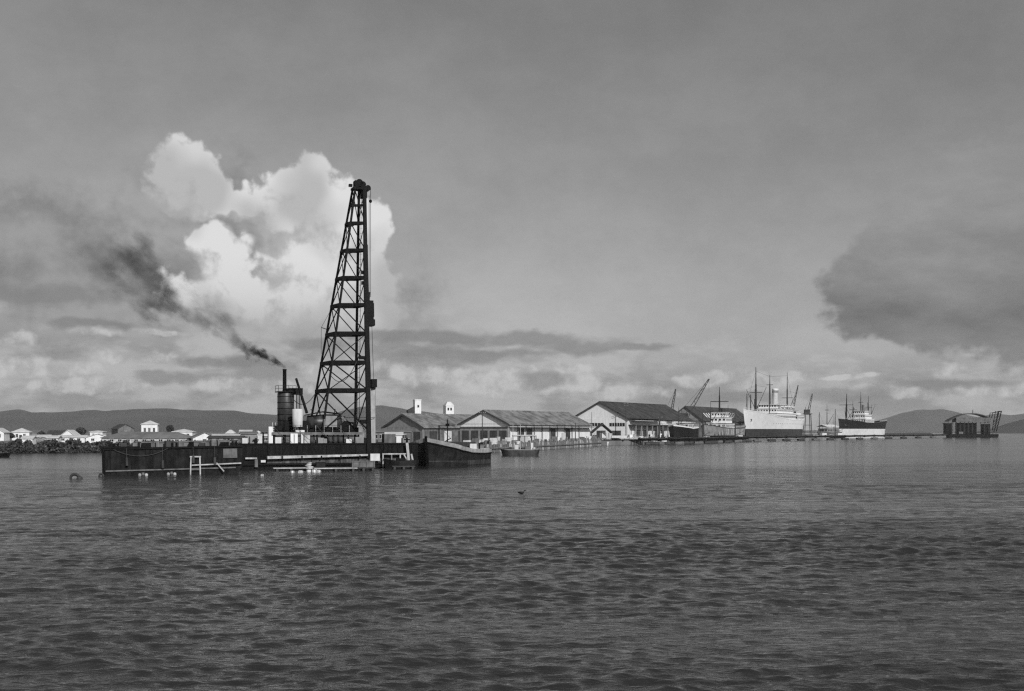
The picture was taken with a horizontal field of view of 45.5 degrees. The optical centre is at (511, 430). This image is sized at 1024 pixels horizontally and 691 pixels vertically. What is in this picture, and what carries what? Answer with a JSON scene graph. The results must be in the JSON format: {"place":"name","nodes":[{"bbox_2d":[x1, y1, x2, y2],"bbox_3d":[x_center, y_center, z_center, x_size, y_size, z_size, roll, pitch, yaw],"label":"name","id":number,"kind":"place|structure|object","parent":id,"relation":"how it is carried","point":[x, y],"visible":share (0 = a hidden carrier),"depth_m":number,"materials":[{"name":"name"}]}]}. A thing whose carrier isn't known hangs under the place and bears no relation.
{"place":"outdoors","nodes":[
{"label":"outdoors","id":0,"kind":"place"},
{"bbox_2d":[0,408,382,431],"bbox_3d":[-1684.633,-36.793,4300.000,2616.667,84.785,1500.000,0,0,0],"label":"hills","id":1,"kind":"structure","parent":0,"point":[177,419],"depth_m":3855.74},
{"bbox_2d":[315,462,325,467],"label":"float box","id":2,"kind":"object","parent":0,"point":[320,464],"visible":1,"depth_m":152.81,"materials":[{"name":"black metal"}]},
{"bbox_2d":[335,405,437,429],"bbox_3d":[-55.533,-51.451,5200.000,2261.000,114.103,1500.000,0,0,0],"label":"hills","id":3,"kind":"structure","parent":0,"point":[385,415],"depth_m":4860.72,"materials":[{"name":"grey"}]},
{"bbox_2d":[0,433,817,447],"bbox_3d":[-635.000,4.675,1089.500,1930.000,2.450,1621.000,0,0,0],"label":"shore ground","id":4,"kind":"structure","parent":0,"point":[625,442],"depth_m":441.99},
{"bbox_2d":[0,428,10,440],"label":"house","id":5,"kind":"structure","parent":4,"relation":"on","point":[4,435],"depth_m":432.62,"materials":[{"name":"white paint"}]},
{"bbox_2d":[12,428,31,439],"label":"house","id":6,"kind":"structure","parent":4,"relation":"on","point":[19,433],"depth_m":448.27,"materials":[{"name":"white paint"}]},
{"bbox_2d":[20,436,37,443],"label":"house","id":7,"kind":"structure","parent":4,"relation":"on","point":[31,438],"depth_m":312.27,"materials":[{"name":"white paint"}]},
{"bbox_2d":[30,430,41,439],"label":"house","id":8,"kind":"structure","parent":4,"relation":"on","point":[34,432],"depth_m":470.00,"materials":[{"name":"grey paint"}]},
{"bbox_2d":[37,431,46,434],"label":"tree","id":9,"kind":"object","parent":4,"relation":"on","point":[41,433],"visible":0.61,"depth_m":444.43,"materials":[{"name":"black plant"}]},
{"bbox_2d":[37,435,47,441],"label":"house","id":10,"kind":"structure","parent":4,"relation":"on","point":[41,438],"depth_m":399.96,"materials":[{"name":"grey paint"}]},
{"bbox_2d":[46,435,62,441],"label":"house","id":11,"kind":"structure","parent":4,"relation":"on","point":[58,438],"depth_m":330.94,"materials":[{"name":"white paint"}]},
{"bbox_2d":[47,430,65,434],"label":"house","id":12,"kind":"structure","parent":4,"relation":"on","point":[54,432],"depth_m":446.77,"materials":[{"name":"stone"}]},
{"bbox_2d":[61,430,79,434],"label":"house","id":13,"kind":"structure","parent":4,"relation":"on","point":[70,432],"depth_m":420.14,"materials":[{"name":"white paint"}]},
{"bbox_2d":[61,435,88,442],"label":"house","id":14,"kind":"structure","parent":4,"relation":"on","point":[82,438],"depth_m":362.28,"materials":[{"name":"white paint"}]},
{"bbox_2d":[76,427,86,434],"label":"tree","id":15,"kind":"object","parent":4,"relation":"on","point":[81,430],"visible":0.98,"depth_m":445.79,"materials":[{"name":"black plant"}]},
{"bbox_2d":[85,433,105,442],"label":"house","id":16,"kind":"structure","parent":4,"relation":"on","point":[94,438],"depth_m":351.92,"materials":[{"name":"white paint"}]},
{"bbox_2d":[0,438,195,452],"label":"shore thicket","id":17,"kind":"object","parent":4,"relation":"on","point":[52,445],"visible":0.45,"depth_m":282.15,"materials":[{"name":"plant"}]},
{"bbox_2d":[89,430,106,435],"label":"house","id":18,"kind":"structure","parent":4,"relation":"on","point":[98,431],"depth_m":452.02,"materials":[{"name":"white paint"}]},
{"bbox_2d":[111,424,133,433],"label":"house","id":19,"kind":"structure","parent":4,"relation":"on","point":[118,428],"depth_m":429.06,"materials":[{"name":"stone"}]},
{"bbox_2d":[100,432,190,442],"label":"long shed","id":20,"kind":"structure","parent":4,"relation":"on","point":[131,437],"depth_m":325.53,"materials":[{"name":"grey metal"}]},
{"bbox_2d":[141,421,159,431],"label":"house","id":21,"kind":"structure","parent":4,"relation":"on","point":[149,426],"depth_m":432.20,"materials":[{"name":"white paint"}]},
{"bbox_2d":[166,425,173,431],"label":"tree","id":22,"kind":"object","parent":4,"relation":"on","point":[169,428],"visible":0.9,"depth_m":439.36,"materials":[{"name":"black plant"}]},
{"bbox_2d":[171,429,195,435],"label":"house","id":23,"kind":"structure","parent":4,"relation":"on","point":[187,432],"depth_m":425.26,"materials":[{"name":"white paint"}]},
{"bbox_2d":[190,432,211,440],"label":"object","id":24,"kind":"object","parent":4,"relation":"on","point":[201,436],"visible":0.56,"depth_m":322.21,"materials":[{"name":"white paint"}]},
{"bbox_2d":[207,436,244,442],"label":"house","id":25,"kind":"structure","parent":4,"relation":"on","point":[237,438],"depth_m":318.12,"materials":[{"name":"stone"}]},
{"bbox_2d":[212,434,239,435],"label":"house","id":26,"kind":"structure","parent":4,"relation":"on","point":[225,434],"depth_m":373.63,"materials":[{"name":"metal"}]},
{"bbox_2d":[225,430,235,433],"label":"house","id":27,"kind":"structure","parent":4,"relation":"on","point":[230,432],"depth_m":451.93,"materials":[{"name":"white paint"}]},
{"bbox_2d":[239,431,257,442],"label":"house","id":28,"kind":"structure","parent":4,"relation":"on","point":[246,434],"depth_m":322.31,"materials":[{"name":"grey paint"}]},
{"bbox_2d":[257,432,267,441],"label":"house","id":29,"kind":"structure","parent":4,"relation":"on","point":[265,437],"depth_m":335.19,"materials":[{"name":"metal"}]},
{"bbox_2d":[353,421,365,441],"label":"hut","id":30,"kind":"object","parent":4,"relation":"on","point":[361,428],"visible":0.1,"depth_m":372.10,"materials":[{"name":"grey paint"}]},
{"bbox_2d":[384,432,403,437],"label":"office hut","id":31,"kind":"object","parent":4,"relation":"on","point":[399,434],"visible":0.31,"depth_m":318.50,"materials":[{"name":"metal"}]},
{"bbox_2d":[376,430,412,441],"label":"shed","id":32,"kind":"structure","parent":4,"relation":"on","point":[406,433],"depth_m":345.15,"materials":[{"name":"grey metal"}]},
{"bbox_2d":[407,399,421,413],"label":"tower","id":33,"kind":"structure","parent":4,"relation":"on","point":[416,408],"depth_m":450.80,"materials":[{"name":"white paint"}]},
{"bbox_2d":[381,413,473,440],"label":"warehouse","id":34,"kind":"structure","parent":4,"relation":"on","point":[421,426],"depth_m":406.61,"materials":[{"name":"grey paint"}]},
{"bbox_2d":[414,432,419,440],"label":"door","id":35,"kind":"structure","parent":34,"relation":"in","point":[416,434],"depth_m":400.57,"materials":[{"name":"grey wood"}]},
{"bbox_2d":[430,431,436,439],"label":"sliding door","id":36,"kind":"structure","parent":34,"relation":"in","point":[433,434],"depth_m":402.72,"materials":[{"name":"grey wood"}]},
{"bbox_2d":[444,431,451,440],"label":"sliding door","id":37,"kind":"structure","parent":34,"relation":"in","point":[445,432],"depth_m":408.27,"materials":[{"name":"white wood"}]},
{"bbox_2d":[443,402,453,413],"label":"tower","id":38,"kind":"structure","parent":4,"relation":"on","point":[448,407],"depth_m":450.68,"materials":[{"name":"white paint"}]},
{"bbox_2d":[472,438,478,444],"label":"crate","id":39,"kind":"object","parent":4,"relation":"on","point":[476,440],"visible":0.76,"depth_m":307.04,"materials":[{"name":"grey wood"}]},
{"bbox_2d":[479,411,485,438],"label":"utility pole","id":40,"kind":"object","parent":4,"relation":"on","point":[482,424],"visible":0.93,"depth_m":329.90,"materials":[{"name":"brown wood"}]},
{"bbox_2d":[457,409,593,441],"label":"warehouse","id":41,"kind":"structure","parent":4,"relation":"on","point":[542,425],"depth_m":397.71,"materials":[{"name":"white paint"}]},
{"bbox_2d":[462,431,468,441],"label":"door","id":42,"kind":"structure","parent":41,"relation":"in","point":[465,434],"depth_m":393.01,"materials":[{"name":"black wood"}]},
{"bbox_2d":[471,431,477,439],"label":"door","id":43,"kind":"structure","parent":41,"relation":"in","point":[474,434],"depth_m":391.38,"materials":[{"name":"black wood"}]},
{"bbox_2d":[480,430,487,438],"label":"door","id":44,"kind":"structure","parent":41,"relation":"in","point":[485,432],"depth_m":389.48,"materials":[{"name":"black wood"}]},
{"bbox_2d":[490,430,496,437],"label":"door","id":45,"kind":"structure","parent":41,"relation":"in","point":[493,433],"depth_m":387.77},
{"bbox_2d":[499,430,506,440],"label":"door","id":46,"kind":"structure","parent":41,"relation":"in","point":[502,433],"depth_m":386.16,"materials":[{"name":"black wood"}]},
{"bbox_2d":[510,428,515,439],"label":"sliding door","id":47,"kind":"structure","parent":41,"relation":"in","point":[512,430],"depth_m":388.05,"materials":[{"name":"white paint"}]},
{"bbox_2d":[519,428,523,437],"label":"sliding door","id":48,"kind":"structure","parent":41,"relation":"in","point":[522,429],"depth_m":392.53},
{"bbox_2d":[527,428,531,439],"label":"sliding door","id":49,"kind":"structure","parent":41,"relation":"in","point":[529,430],"depth_m":397.16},
{"bbox_2d":[535,428,539,440],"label":"sliding door","id":50,"kind":"structure","parent":41,"relation":"in","point":[537,430],"depth_m":401.84,"materials":[{"name":"white paint"}]},
{"bbox_2d":[543,428,547,440],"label":"sliding door","id":51,"kind":"structure","parent":41,"relation":"in","point":[545,430],"depth_m":406.58,"materials":[{"name":"white paint"}]},
{"bbox_2d":[551,428,555,435],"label":"sliding door","id":52,"kind":"structure","parent":41,"relation":"in","point":[553,430],"depth_m":411.47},
{"bbox_2d":[558,428,562,438],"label":"sliding door","id":53,"kind":"structure","parent":41,"relation":"in","point":[560,430],"depth_m":415.91,"materials":[{"name":"white paint"}]},
{"bbox_2d":[565,428,569,438],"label":"sliding door","id":54,"kind":"structure","parent":41,"relation":"in","point":[567,431],"depth_m":420.41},
{"bbox_2d":[521,436,530,442],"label":"bale stack","id":55,"kind":"object","parent":4,"relation":"on","point":[527,438],"visible":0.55,"depth_m":328.79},
{"bbox_2d":[551,436,557,441],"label":"crate","id":56,"kind":"object","parent":4,"relation":"on","point":[554,437],"visible":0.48,"depth_m":384.97,"materials":[{"name":"grey wood"}]},
{"bbox_2d":[590,424,613,439],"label":"quay hut","id":57,"kind":"object","parent":4,"relation":"on","point":[603,434],"visible":0.73,"depth_m":442.51,"materials":[{"name":"stone"}]},
{"bbox_2d":[575,401,693,437],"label":"warehouse","id":58,"kind":"structure","parent":4,"relation":"on","point":[618,418],"depth_m":483.53,"materials":[{"name":"white paint"}]},
{"bbox_2d":[612,431,620,435],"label":"door","id":59,"kind":"structure","parent":58,"relation":"in","point":[616,433],"depth_m":476.50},
{"bbox_2d":[610,423,624,425],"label":"window","id":60,"kind":"structure","parent":58,"relation":"in","point":[611,424],"depth_m":476.27,"materials":[{"name":"grey glass"}]},
{"bbox_2d":[671,389,675,408],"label":"quay crane","id":61,"kind":"object","parent":4,"relation":"on","point":[673,398],"visible":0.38,"depth_m":639.92,"materials":[{"name":"grey paint"}]},
{"bbox_2d":[681,379,709,416],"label":"quay crane","id":62,"kind":"object","parent":4,"relation":"on","point":[686,413],"visible":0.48,"depth_m":618.61,"materials":[{"name":"grey metal"}]},
{"bbox_2d":[679,406,745,436],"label":"warehouse","id":63,"kind":"structure","parent":4,"relation":"on","point":[696,414],"depth_m":713.74,"materials":[{"name":"grey paint"}]},
{"bbox_2d":[803,393,812,435],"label":"quay crane","id":64,"kind":"object","parent":4,"relation":"on","point":[806,412],"visible":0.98,"depth_m":888.30,"materials":[{"name":"grey metal"}]},
{"bbox_2d":[11,432,954,432],"bbox_3d":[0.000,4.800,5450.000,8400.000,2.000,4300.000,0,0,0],"label":"shore","id":65,"kind":"structure","parent":0,"point":[802,432],"depth_m":3675.57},
{"bbox_2d":[490,438,497,444],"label":"bale stack","id":66,"kind":"object","parent":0,"point":[494,440],"visible":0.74,"depth_m":307.54,"materials":[{"name":"white"}]},
{"bbox_2d":[0,433,1023,690],"bbox_3d":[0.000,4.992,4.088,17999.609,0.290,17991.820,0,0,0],"label":"water","id":67,"kind":"structure","parent":0,"point":[884,563],"depth_m":43.08,"materials":[{"name":"grey liquid"}]},
{"bbox_2d":[0,453,10,456],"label":"skiff","id":68,"kind":"object","parent":67,"relation":"on","point":[4,454],"visible":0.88,"depth_m":231.74,"materials":[{"name":"black wood"}]},
{"bbox_2d":[70,473,82,478],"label":"mooring buoy","id":69,"kind":"object","parent":67,"relation":"on","point":[75,475],"visible":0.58,"depth_m":128.41,"materials":[{"name":"grey paint"}]},
{"bbox_2d":[99,437,242,474],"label":"hopper barge","id":70,"kind":"object","parent":67,"relation":"on","point":[166,457],"visible":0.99,"depth_m":139.89,"materials":[{"name":"metal"}]},
{"bbox_2d":[190,456,200,473],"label":"timber trestle","id":71,"kind":"object","parent":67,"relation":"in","point":[199,469],"visible":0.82,"depth_m":140.29,"materials":[{"name":"white wood"}]},
{"bbox_2d":[273,467,306,470],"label":"work raft","id":72,"kind":"object","parent":67,"relation":"on","point":[289,468],"visible":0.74,"depth_m":153.44,"materials":[{"name":"grey wood"}]},
{"bbox_2d":[225,179,418,468],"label":"floating pile driver","id":73,"kind":"object","parent":67,"relation":"on","point":[330,447],"visible":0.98,"depth_m":165.10},
{"bbox_2d":[313,467,356,470],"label":"work raft","id":74,"kind":"object","parent":67,"relation":"on","point":[349,468],"visible":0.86,"depth_m":152.74,"materials":[{"name":"grey wood"}]},
{"bbox_2d":[304,462,312,468],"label":"rope heap","id":75,"kind":"object","parent":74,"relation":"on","point":[308,465],"visible":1,"depth_m":151.72,"materials":[{"name":"white fabric"}]},
{"bbox_2d":[352,461,374,470],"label":"work raft","id":76,"kind":"object","parent":67,"relation":"on","point":[361,465],"visible":0.9,"depth_m":154.31,"materials":[{"name":"grey wood"}]},
{"bbox_2d":[370,387,375,442],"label":"concrete pile","id":77,"kind":"object","parent":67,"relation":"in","point":[373,414],"visible":0.82,"depth_m":165.61,"materials":[{"name":"white concrete"}]},
{"bbox_2d":[383,458,418,468],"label":"work boat","id":78,"kind":"object","parent":67,"relation":"on","point":[388,463],"visible":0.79,"depth_m":162.69,"materials":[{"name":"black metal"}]},
{"bbox_2d":[391,466,414,468],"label":"work raft","id":79,"kind":"object","parent":67,"relation":"on","point":[402,467],"visible":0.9,"depth_m":160.38,"materials":[{"name":"grey wood"}]},
{"bbox_2d":[406,443,413,459],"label":"fender post","id":80,"kind":"object","parent":67,"relation":"in","point":[407,449],"visible":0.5,"depth_m":165.41,"materials":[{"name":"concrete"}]},
{"bbox_2d":[410,419,491,465],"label":"wooden lighter","id":81,"kind":"object","parent":67,"relation":"on","point":[434,452],"visible":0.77,"depth_m":174.63,"materials":[{"name":"wood"}]},
{"bbox_2d":[500,425,539,455],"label":"work punt","id":82,"kind":"object","parent":67,"relation":"on","point":[530,450],"visible":0.95,"depth_m":247.05,"materials":[{"name":"grey paint"}]},
{"bbox_2d":[485,437,601,451],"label":"quay bulkhead","id":83,"kind":"object","parent":67,"relation":"in","point":[565,443],"visible":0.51,"depth_m":339.97,"materials":[{"name":"grey concrete"}]},
{"bbox_2d":[599,436,642,444],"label":"landing stage","id":84,"kind":"object","parent":67,"relation":"in","point":[617,438],"visible":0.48,"depth_m":440.34,"materials":[{"name":"concrete"}]},
{"bbox_2d":[653,416,669,441],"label":"moored sloop","id":85,"kind":"object","parent":67,"relation":"on","point":[659,420],"visible":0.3,"depth_m":453.53,"materials":[{"name":"wood"}]},
{"bbox_2d":[668,407,698,441],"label":"coaster","id":86,"kind":"object","parent":67,"relation":"on","point":[683,429],"visible":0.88,"depth_m":481.58,"materials":[{"name":"black metal"}]},
{"bbox_2d":[699,413,711,440],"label":"moored sloop","id":87,"kind":"object","parent":67,"relation":"on","point":[702,430],"visible":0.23,"depth_m":522.99,"materials":[{"name":"black metal"}]},
{"bbox_2d":[701,387,745,440],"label":"steamer","id":88,"kind":"object","parent":67,"relation":"on","point":[720,424],"visible":0.85,"depth_m":632.71,"materials":[{"name":"grey paint"}]},
{"bbox_2d":[730,411,745,440],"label":"moored sloop","id":89,"kind":"object","parent":67,"relation":"on","point":[735,429],"visible":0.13,"depth_m":587.81,"materials":[{"name":"wood"}]},
{"bbox_2d":[743,371,804,439],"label":"cargo liner","id":90,"kind":"object","parent":67,"relation":"on","point":[774,418],"visible":0.95,"depth_m":730.98,"materials":[{"name":"white paint"}]},
{"bbox_2d":[638,434,947,444],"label":"quay","id":91,"kind":"object","parent":67,"relation":"on","point":[727,438],"visible":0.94,"depth_m":550.17,"materials":[{"name":"concrete"}]},
{"bbox_2d":[813,412,828,438],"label":"moored sloop","id":92,"kind":"object","parent":67,"relation":"on","point":[822,431],"visible":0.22,"depth_m":802.98,"materials":[{"name":"grey paint"}]},
{"bbox_2d":[816,413,841,434],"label":"river launch","id":93,"kind":"object","parent":67,"relation":"on","point":[832,432],"visible":0.53,"depth_m":870.15,"materials":[{"name":"grey paint"}]},
{"bbox_2d":[829,409,844,437],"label":"moored sloop","id":94,"kind":"object","parent":67,"relation":"on","point":[835,428],"visible":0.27,"depth_m":848.03,"materials":[{"name":"wood"}]},
{"bbox_2d":[838,394,886,437],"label":"freighter","id":95,"kind":"object","parent":67,"relation":"on","point":[862,422],"visible":0.95,"depth_m":927.12,"materials":[{"name":"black metal"}]},
{"bbox_2d":[885,433,931,434],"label":"breakwater","id":96,"kind":"object","parent":67,"relation":"on","point":[905,433],"visible":0.36,"depth_m":1402.79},
{"bbox_2d":[942,410,1001,436],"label":"dredger","id":97,"kind":"object","parent":67,"relation":"on","point":[964,429],"visible":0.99,"depth_m":950.09,"materials":[{"name":"metal"}]},
{"bbox_2d":[0,0,1023,429],"label":"sky","id":98,"kind":"structure","parent":0,"point":[576,205],"materials":[{"name":"grey"}]},
{"bbox_2d":[804,409,1023,431],"bbox_3d":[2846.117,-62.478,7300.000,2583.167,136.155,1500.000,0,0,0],"label":"hills","id":99,"kind":"structure","parent":0,"point":[923,421],"depth_m":6876.30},
{"bbox_2d":[977,419,1023,432],"bbox_3d":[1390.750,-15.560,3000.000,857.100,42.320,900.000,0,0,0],"label":"hills","id":100,"kind":"structure","parent":0,"point":[1015,427],"depth_m":2689.07,"materials":[{"name":"grey"}]}
]}

